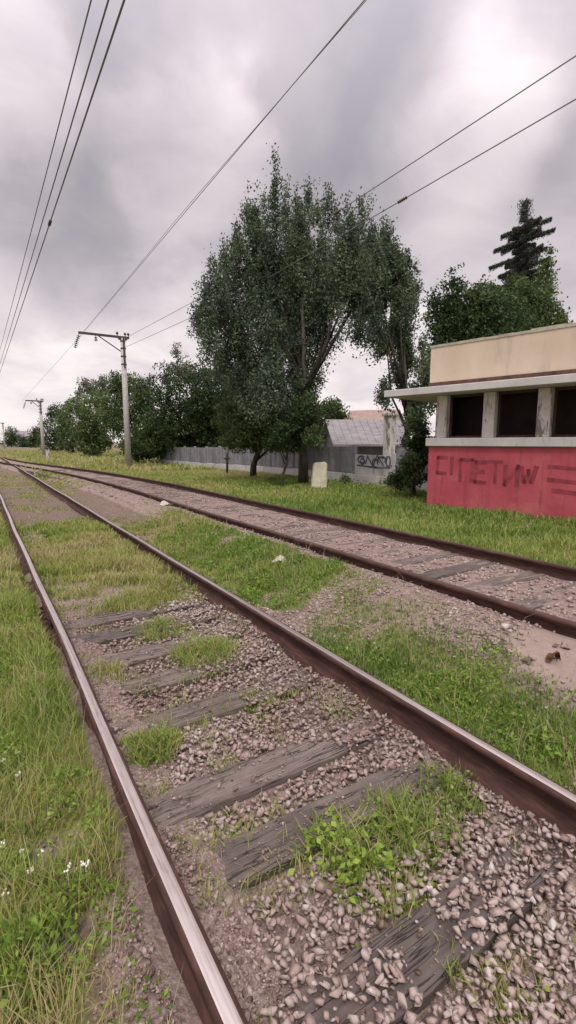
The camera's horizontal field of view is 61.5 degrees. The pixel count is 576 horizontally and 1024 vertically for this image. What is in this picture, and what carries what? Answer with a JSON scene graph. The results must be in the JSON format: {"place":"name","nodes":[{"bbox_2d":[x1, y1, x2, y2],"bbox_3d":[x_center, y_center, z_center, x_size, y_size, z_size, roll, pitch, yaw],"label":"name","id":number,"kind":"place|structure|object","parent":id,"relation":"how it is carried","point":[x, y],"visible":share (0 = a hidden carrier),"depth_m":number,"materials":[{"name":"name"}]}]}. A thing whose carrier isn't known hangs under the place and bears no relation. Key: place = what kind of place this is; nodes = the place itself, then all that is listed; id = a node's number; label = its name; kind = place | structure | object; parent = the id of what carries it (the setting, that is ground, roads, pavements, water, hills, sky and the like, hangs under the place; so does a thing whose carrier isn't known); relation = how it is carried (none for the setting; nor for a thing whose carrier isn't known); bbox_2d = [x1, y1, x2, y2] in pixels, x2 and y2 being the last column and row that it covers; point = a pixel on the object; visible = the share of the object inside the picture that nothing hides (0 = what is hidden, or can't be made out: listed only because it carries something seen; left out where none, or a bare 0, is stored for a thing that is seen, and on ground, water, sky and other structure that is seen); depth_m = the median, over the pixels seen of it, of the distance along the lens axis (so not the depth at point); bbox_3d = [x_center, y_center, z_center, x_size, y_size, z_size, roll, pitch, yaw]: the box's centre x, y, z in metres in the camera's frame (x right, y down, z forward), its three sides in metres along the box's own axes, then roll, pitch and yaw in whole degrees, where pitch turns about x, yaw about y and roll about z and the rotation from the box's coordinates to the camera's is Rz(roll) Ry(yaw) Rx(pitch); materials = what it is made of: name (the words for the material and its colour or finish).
{"place":"outdoors","nodes":[
{"label":"outdoors","id":0,"kind":"place"},
{"bbox_2d":[0,0,91,348],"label":"overhead wire","id":1,"kind":"object","parent":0,"point":[55,136],"visible":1,"depth_m":8.35,"materials":[{"name":"black metal"}]},
{"bbox_2d":[0,0,108,362],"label":"overhead wire","id":2,"kind":"object","parent":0,"point":[103,16],"visible":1,"depth_m":7.21,"materials":[{"name":"black metal"}]},
{"bbox_2d":[0,0,124,370],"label":"overhead wire","id":3,"kind":"object","parent":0,"point":[104,59],"visible":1,"depth_m":6.72,"materials":[{"name":"metal"}]},
{"bbox_2d":[0,510,181,1023],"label":"verge grass","id":4,"kind":"structure","parent":0,"point":[18,599],"depth_m":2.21,"materials":[{"name":"green plant"}]},
{"bbox_2d":[0,449,217,478],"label":"grass","id":5,"kind":"structure","parent":0,"point":[87,460],"depth_m":39.16,"materials":[{"name":"green plant"}]},
{"bbox_2d":[0,443,575,1023],"bbox_3d":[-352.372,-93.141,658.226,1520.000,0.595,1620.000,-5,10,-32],"label":"ground","id":6,"kind":"structure","parent":0,"point":[104,503],"depth_m":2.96,"materials":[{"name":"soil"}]},
{"bbox_2d":[1,423,5,448],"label":"concrete pole","id":7,"kind":"object","parent":6,"relation":"on","point":[3,435],"visible":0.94,"depth_m":126.33,"materials":[{"name":"concrete"}]},
{"bbox_2d":[0,426,22,446],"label":"tree","id":8,"kind":"object","parent":6,"relation":"on","point":[12,437],"visible":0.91,"depth_m":167.27,"materials":[{"name":"green plant"}]},
{"bbox_2d":[5,431,29,446],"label":"pale house","id":9,"kind":"structure","parent":6,"relation":"on","point":[23,433],"depth_m":186.71,"materials":[{"name":"white paint"}]},
{"bbox_2d":[0,746,36,800],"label":"leafy plant","id":10,"kind":"object","parent":6,"relation":"on","point":[1,768],"visible":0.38,"depth_m":2.42,"materials":[{"name":"green plant"}]},
{"bbox_2d":[17,436,33,446],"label":"tree","id":11,"kind":"object","parent":6,"relation":"on","point":[21,443],"visible":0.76,"depth_m":162.40,"materials":[{"name":"green plant"}]},
{"bbox_2d":[24,426,40,447],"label":"tree","id":12,"kind":"object","parent":6,"relation":"on","point":[33,440],"visible":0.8,"depth_m":147.29,"materials":[{"name":"green plant"}]},
{"bbox_2d":[24,398,45,455],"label":"concrete pole","id":13,"kind":"object","parent":6,"relation":"on","point":[40,401],"visible":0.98,"depth_m":60.31,"materials":[{"name":"concrete"}]},
{"bbox_2d":[1,831,78,903],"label":"leafy plant","id":14,"kind":"object","parent":6,"relation":"on","point":[27,861],"visible":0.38,"depth_m":1.92,"materials":[{"name":"green plant"}]},
{"bbox_2d":[0,884,82,1023],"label":"leafy plant","id":15,"kind":"object","parent":6,"relation":"on","point":[36,923],"visible":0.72,"depth_m":1.57,"materials":[{"name":"green plant"}]},
{"bbox_2d":[45,450,49,458],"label":"marker post","id":16,"kind":"object","parent":6,"relation":"on","point":[47,454],"visible":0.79,"depth_m":47.56,"materials":[{"name":"white paint"}]},
{"bbox_2d":[36,402,70,450],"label":"bushy tree","id":17,"kind":"object","parent":6,"relation":"on","point":[50,431],"visible":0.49,"depth_m":86.18,"materials":[{"name":"green plant"}]},
{"bbox_2d":[48,394,90,452],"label":"bushy tree","id":18,"kind":"object","parent":6,"relation":"on","point":[64,427],"visible":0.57,"depth_m":71.92,"materials":[{"name":"green plant"}]},
{"bbox_2d":[34,856,143,952],"bbox_3d":[-0.748,1.369,1.774,0.310,0.169,0.395,5,9,30],"label":"leafy plant","id":19,"kind":"object","parent":6,"relation":"on","point":[74,903],"visible":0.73,"depth_m":1.76,"materials":[{"name":"green plant"}]},
{"bbox_2d":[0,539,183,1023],"bbox_3d":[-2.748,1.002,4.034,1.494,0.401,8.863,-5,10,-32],"label":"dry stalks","id":20,"kind":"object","parent":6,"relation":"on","point":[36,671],"visible":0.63,"depth_m":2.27,"materials":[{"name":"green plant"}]},
{"bbox_2d":[64,389,120,455],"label":"bushy tree","id":21,"kind":"object","parent":6,"relation":"on","point":[93,441],"visible":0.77,"depth_m":55.38,"materials":[{"name":"green plant"}]},
{"bbox_2d":[74,374,110,453],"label":"tree","id":22,"kind":"object","parent":6,"relation":"on","point":[86,384],"visible":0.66,"depth_m":61.46,"materials":[{"name":"green plant"}]},
{"bbox_2d":[73,331,131,465],"bbox_3d":[-12.116,-7.266,32.103,3.567,9.230,0.465,-5,10,-32],"label":"concrete pole","id":23,"kind":"object","parent":6,"relation":"on","point":[127,439],"visible":0.97,"depth_m":32.54,"materials":[{"name":"concrete"}]},
{"bbox_2d":[22,0,364,400],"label":"overhead wire","id":24,"kind":"object","parent":23,"relation":"attached to","point":[231,157],"visible":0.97,"depth_m":11.58,"materials":[{"name":"black metal"}]},
{"bbox_2d":[76,0,365,339],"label":"overhead wire","id":25,"kind":"object","parent":23,"relation":"attached to","point":[250,133],"visible":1,"depth_m":9.62,"materials":[{"name":"black metal"}]},
{"bbox_2d":[128,55,575,336],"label":"overhead wire","id":26,"kind":"object","parent":23,"relation":"attached to","point":[336,212],"visible":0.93,"depth_m":10.39,"materials":[{"name":"metal"}]},
{"bbox_2d":[129,99,575,345],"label":"overhead wire","id":27,"kind":"object","parent":23,"relation":"attached to","point":[402,199],"visible":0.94,"depth_m":10.54,"materials":[{"name":"metal"}]},
{"bbox_2d":[0,473,206,632],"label":"track grass","id":28,"kind":"structure","parent":6,"relation":"on","point":[66,548],"depth_m":6.43,"materials":[{"name":"green plant"}]},
{"bbox_2d":[83,658,126,680],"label":"grass tuft","id":29,"kind":"object","parent":6,"relation":"on","point":[113,665],"visible":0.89,"depth_m":3.60,"materials":[{"name":"green plant"}]},
{"bbox_2d":[91,369,160,462],"bbox_3d":[-12.687,-7.822,39.471,7.281,8.232,4.618,7,11,40],"label":"round tree","id":30,"kind":"object","parent":6,"relation":"on","point":[112,413],"visible":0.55,"depth_m":39.33,"materials":[{"name":"green plant"}]},
{"bbox_2d":[117,720,184,775],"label":"grass tuft","id":31,"kind":"object","parent":6,"relation":"on","point":[159,744],"visible":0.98,"depth_m":2.68,"materials":[{"name":"green plant"}]},
{"bbox_2d":[118,613,200,645],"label":"grass tuft","id":32,"kind":"object","parent":6,"relation":"on","point":[158,624],"visible":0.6,"depth_m":4.42,"materials":[{"name":"green plant"}]},
{"bbox_2d":[160,501,169,505],"bbox_3d":[-2.704,-0.192,10.691,0.200,0.095,0.280,8,11,43],"label":"paper scrap","id":33,"kind":"object","parent":6,"relation":"on","point":[162,503],"visible":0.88,"depth_m":10.64,"materials":[{"name":"white paper"}]},
{"bbox_2d":[155,342,200,406],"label":"pointed tree","id":34,"kind":"object","parent":6,"relation":"on","point":[182,369],"visible":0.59,"depth_m":38.59,"materials":[{"name":"green plant"}]},
{"bbox_2d":[120,350,259,459],"bbox_3d":[-6.926,-7.582,35.866,8.347,8.787,11.132,-29,30,-73],"label":"dark tree","id":35,"kind":"object","parent":6,"relation":"on","point":[173,418],"visible":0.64,"depth_m":33.96,"materials":[{"name":"green plant"}]},
{"bbox_2d":[183,540,212,552],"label":"leafy plant","id":36,"kind":"object","parent":6,"relation":"on","point":[196,547],"visible":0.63,"depth_m":7.13,"materials":[{"name":"green plant"}]},
{"bbox_2d":[157,631,253,684],"bbox_3d":[-0.717,1.115,3.924,0.974,0.261,0.821,0,8,-1],"label":"grass tuft","id":37,"kind":"object","parent":6,"relation":"on","point":[211,646],"visible":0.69,"depth_m":3.93,"materials":[{"name":"green plant"}]},
{"bbox_2d":[117,383,316,461],"bbox_3d":[-5.356,-6.646,36.977,15.818,6.465,5.680,0,8,3],"label":"dark thicket","id":38,"kind":"object","parent":6,"relation":"on","point":[150,457],"visible":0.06,"depth_m":36.46,"materials":[{"name":"green plant"}]},
{"bbox_2d":[224,449,229,472],"bbox_3d":[-2.820,-2.246,22.418,0.274,1.462,0.110,-5,10,-32],"label":"iron post","id":39,"kind":"object","parent":6,"relation":"on","point":[227,454],"visible":0.68,"depth_m":22.36,"materials":[{"name":"metal"}]},
{"bbox_2d":[110,502,345,609],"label":"meadow weeds","id":40,"kind":"object","parent":6,"relation":"on","point":[239,546],"visible":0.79,"depth_m":6.44,"materials":[{"name":"green plant"}]},
{"bbox_2d":[230,567,261,584],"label":"leafy plant","id":41,"kind":"object","parent":6,"relation":"on","point":[242,575],"visible":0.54,"depth_m":5.64,"materials":[{"name":"green plant"}]},
{"bbox_2d":[229,685,288,722],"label":"grass tuft","id":42,"kind":"object","parent":6,"relation":"on","point":[250,710],"visible":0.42,"depth_m":3.21,"materials":[{"name":"green plant"}]},
{"bbox_2d":[210,391,328,476],"bbox_3d":[-0.661,-2.869,18.838,4.790,3.997,3.330,0,8,-2],"label":"young tree","id":43,"kind":"object","parent":6,"relation":"on","point":[243,434],"visible":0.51,"depth_m":18.14,"materials":[{"name":"green plant"}]},
{"bbox_2d":[273,555,285,561],"bbox_3d":[-0.093,0.568,5.832,0.200,0.085,0.100,1,8,7],"label":"paper scrap","id":44,"kind":"object","parent":6,"relation":"on","point":[278,557],"visible":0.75,"depth_m":5.83,"materials":[{"name":"white paper"}]},
{"bbox_2d":[0,456,575,1023],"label":"railway track","id":45,"kind":"structure","parent":6,"relation":"on","point":[204,976],"depth_m":2.32,"materials":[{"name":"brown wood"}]},
{"bbox_2d":[56,581,535,1023],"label":"ballast shoots","id":46,"kind":"object","parent":45,"relation":"on","point":[296,861],"visible":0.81,"depth_m":2.15,"materials":[{"name":"green plant"}]},
{"bbox_2d":[0,457,575,665],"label":"railway track","id":47,"kind":"structure","parent":6,"relation":"on","point":[516,608],"depth_m":5.91,"materials":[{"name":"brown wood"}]},
{"bbox_2d":[125,483,452,568],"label":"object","id":48,"kind":"structure","parent":6,"relation":"on","point":[305,524],"depth_m":8.35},
{"bbox_2d":[255,389,328,485],"bbox_3d":[0.029,-2.147,15.600,2.578,3.426,1.669,1,8,6],"label":"elder bush","id":49,"kind":"object","parent":6,"relation":"on","point":[294,427],"visible":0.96,"depth_m":15.22,"materials":[{"name":"green plant"}]},
{"bbox_2d":[159,444,428,491],"bbox_3d":[-2.892,-2.799,26.317,0.180,1.823,29.460,-5,9,-30],"label":"boundary fence","id":50,"kind":"object","parent":6,"relation":"on","point":[349,461],"visible":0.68,"depth_m":19.58,"materials":[{"name":"concrete"}]},
{"bbox_2d":[185,143,407,483],"bbox_3d":[0.055,-6.471,16.691,7.461,11.610,5.219,-1,8,-7],"label":"tree","id":51,"kind":"object","parent":6,"relation":"on","point":[290,330],"visible":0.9,"depth_m":16.26,"materials":[{"name":"green plant"}]},
{"bbox_2d":[311,462,326,487],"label":"concrete block","id":52,"kind":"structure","parent":6,"relation":"on","point":[319,475],"depth_m":15.42,"materials":[{"name":"beige concrete"}]},
{"bbox_2d":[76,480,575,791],"bbox_3d":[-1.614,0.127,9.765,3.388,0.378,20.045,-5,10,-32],"label":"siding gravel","id":53,"kind":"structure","parent":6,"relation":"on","point":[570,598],"depth_m":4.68,"materials":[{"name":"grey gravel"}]},
{"bbox_2d":[501,623,510,628],"bbox_3d":[1.622,0.851,3.608,0.072,0.039,0.047,-6,10,-34],"label":"flat stone","id":54,"kind":"object","parent":53,"relation":"on","point":[505,625],"visible":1,"depth_m":3.60,"materials":[{"name":"white stone"}]},
{"bbox_2d":[315,395,352,442],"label":"garden tree","id":55,"kind":"object","parent":6,"relation":"on","point":[332,409],"visible":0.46,"depth_m":26.09,"materials":[{"name":"green plant"}]},
{"bbox_2d":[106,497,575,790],"bbox_3d":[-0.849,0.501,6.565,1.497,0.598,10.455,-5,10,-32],"label":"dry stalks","id":56,"kind":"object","parent":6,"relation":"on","point":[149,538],"visible":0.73,"depth_m":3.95,"materials":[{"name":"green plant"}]},
{"bbox_2d":[335,472,354,483],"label":"shrub","id":57,"kind":"object","parent":6,"relation":"on","point":[344,480],"visible":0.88,"depth_m":16.43,"materials":[{"name":"green plant"}]},
{"bbox_2d":[287,796,424,946],"bbox_3d":[0.282,1.399,2.070,0.629,0.186,0.676,-5,10,-32],"label":"weed clump","id":58,"kind":"object","parent":6,"relation":"on","point":[360,858],"visible":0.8,"depth_m":2.01,"materials":[{"name":"green plant"}]},
{"bbox_2d":[321,419,403,454],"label":"garden shed","id":59,"kind":"structure","parent":6,"relation":"on","point":[366,436],"depth_m":24.10,"materials":[{"name":"grey metal"}]},
{"bbox_2d":[342,639,393,677],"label":"leafy plant","id":60,"kind":"object","parent":6,"relation":"on","point":[360,656],"visible":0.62,"depth_m":3.69,"materials":[{"name":"green plant"}]},
{"bbox_2d":[346,409,403,425],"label":"distant house","id":61,"kind":"structure","parent":6,"relation":"on","point":[365,414],"depth_m":60.06,"materials":[{"name":"white paint"}]},
{"bbox_2d":[377,477,392,485],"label":"shrub","id":62,"kind":"object","parent":6,"relation":"on","point":[385,481],"visible":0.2,"depth_m":15.41,"materials":[{"name":"green plant"}]},
{"bbox_2d":[382,412,397,455],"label":"gate pillar","id":63,"kind":"structure","parent":6,"relation":"on","point":[389,435],"depth_m":21.58,"materials":[{"name":"white paint"}]},
{"bbox_2d":[352,226,435,447],"bbox_3d":[3.433,-4.526,14.894,2.440,8.315,3.028,6,10,34],"label":"slender tree","id":64,"kind":"object","parent":6,"relation":"on","point":[381,279],"visible":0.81,"depth_m":14.16,"materials":[{"name":"green plant"}]},
{"bbox_2d":[359,849,442,926],"bbox_3d":[0.458,1.476,1.892,0.469,0.125,0.373,2,8,13],"label":"grass tuft","id":65,"kind":"object","parent":6,"relation":"on","point":[405,881],"visible":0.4,"depth_m":1.90,"materials":[{"name":"green plant"}]},
{"bbox_2d":[341,775,477,876],"bbox_3d":[0.568,1.388,2.206,0.745,0.200,0.714,-5,10,-32],"label":"grass tuft","id":66,"kind":"object","parent":6,"relation":"on","point":[405,823],"visible":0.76,"depth_m":2.16,"materials":[{"name":"green plant"}]},
{"bbox_2d":[384,406,434,495],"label":"corner bush","id":67,"kind":"object","parent":6,"relation":"on","point":[416,462],"visible":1,"depth_m":13.07,"materials":[{"name":"green plant"}]},
{"bbox_2d":[403,667,494,716],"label":"leafy plant","id":68,"kind":"object","parent":6,"relation":"on","point":[460,682],"visible":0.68,"depth_m":3.17,"materials":[{"name":"green plant"}]},
{"bbox_2d":[384,322,575,519],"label":"shelter building","id":69,"kind":"structure","parent":6,"relation":"on","point":[505,432],"depth_m":10.04,"materials":[{"name":"red paint"}]},
{"bbox_2d":[449,393,483,437],"bbox_3d":[3.966,-2.116,10.682,0.050,0.948,0.831,-8,11,-43],"label":"window frame","id":70,"kind":"structure","parent":69,"relation":"in","point":[477,394],"depth_m":10.87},
{"bbox_2d":[496,389,538,437],"bbox_3d":[4.713,-2.003,9.903,0.050,0.948,0.831,-8,11,-43],"label":"window frame","id":71,"kind":"structure","parent":69,"relation":"in","point":[530,390],"depth_m":10.07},
{"bbox_2d":[551,386,575,436],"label":"window frame","id":72,"kind":"structure","parent":69,"relation":"in","point":[571,387],"depth_m":9.36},
{"bbox_2d":[419,262,548,414],"bbox_3d":[8.236,-5.799,20.992,6.625,9.105,5.220,-5,10,-32],"label":"leaning tree","id":73,"kind":"object","parent":6,"relation":"on","point":[455,317],"visible":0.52,"depth_m":20.05,"materials":[{"name":"green plant"}]},
{"bbox_2d":[422,930,570,1023],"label":"grass tuft","id":74,"kind":"object","parent":6,"relation":"on","point":[498,975],"visible":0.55,"depth_m":1.55,"materials":[{"name":"green plant"}]},
{"bbox_2d":[488,197,555,330],"bbox_3d":[12.211,-9.129,25.960,2.675,14.269,2.490,7,11,41],"label":"spruce tree","id":75,"kind":"object","parent":6,"relation":"on","point":[524,253],"visible":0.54,"depth_m":25.09,"materials":[{"name":"green plant"}]},
{"bbox_2d":[495,241,573,332],"bbox_3d":[11.973,-7.391,23.939,3.984,11.409,4.181,2,8,15],"label":"olive tree","id":76,"kind":"object","parent":6,"relation":"on","point":[538,296],"visible":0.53,"depth_m":22.78,"materials":[{"name":"green plant"}]},
{"bbox_2d":[493,707,575,775],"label":"leafy plant","id":77,"kind":"object","parent":6,"relation":"on","point":[548,746],"visible":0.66,"depth_m":2.65,"materials":[{"name":"green plant"}]},
{"bbox_2d":[507,894,575,956],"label":"grass tuft","id":78,"kind":"object","parent":6,"relation":"on","point":[546,921],"visible":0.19,"depth_m":1.77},
{"bbox_2d":[545,651,560,660],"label":"dead leaf","id":79,"kind":"object","parent":6,"relation":"on","point":[549,656],"visible":1,"depth_m":3.16,"materials":[{"name":"brown plant"}]},
{"bbox_2d":[0,0,575,442],"label":"sky","id":80,"kind":"structure","parent":0,"point":[182,84],"materials":[{"name":"grey"}]},
{"bbox_2d":[33,471,575,793],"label":"grass","id":81,"kind":"structure","parent":0,"point":[316,564],"depth_m":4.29,"materials":[{"name":"green plant"}]},
{"bbox_2d":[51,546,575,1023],"bbox_3d":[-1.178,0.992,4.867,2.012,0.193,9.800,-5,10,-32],"label":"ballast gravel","id":82,"kind":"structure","parent":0,"point":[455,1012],"depth_m":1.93,"materials":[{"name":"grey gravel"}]},
{"bbox_2d":[380,757,509,850],"bbox_3d":[0.816,1.360,2.361,0.642,0.161,0.590,0,8,-3],"label":"grass tuft","id":83,"kind":"object","parent":82,"relation":"on","point":[457,789],"visible":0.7,"depth_m":2.37,"materials":[{"name":"green plant"}]},
{"bbox_2d":[55,464,575,567],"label":"lawn grass","id":84,"kind":"structure","parent":0,"point":[217,480],"depth_m":10.19,"materials":[{"name":"green plant"}]}
]}

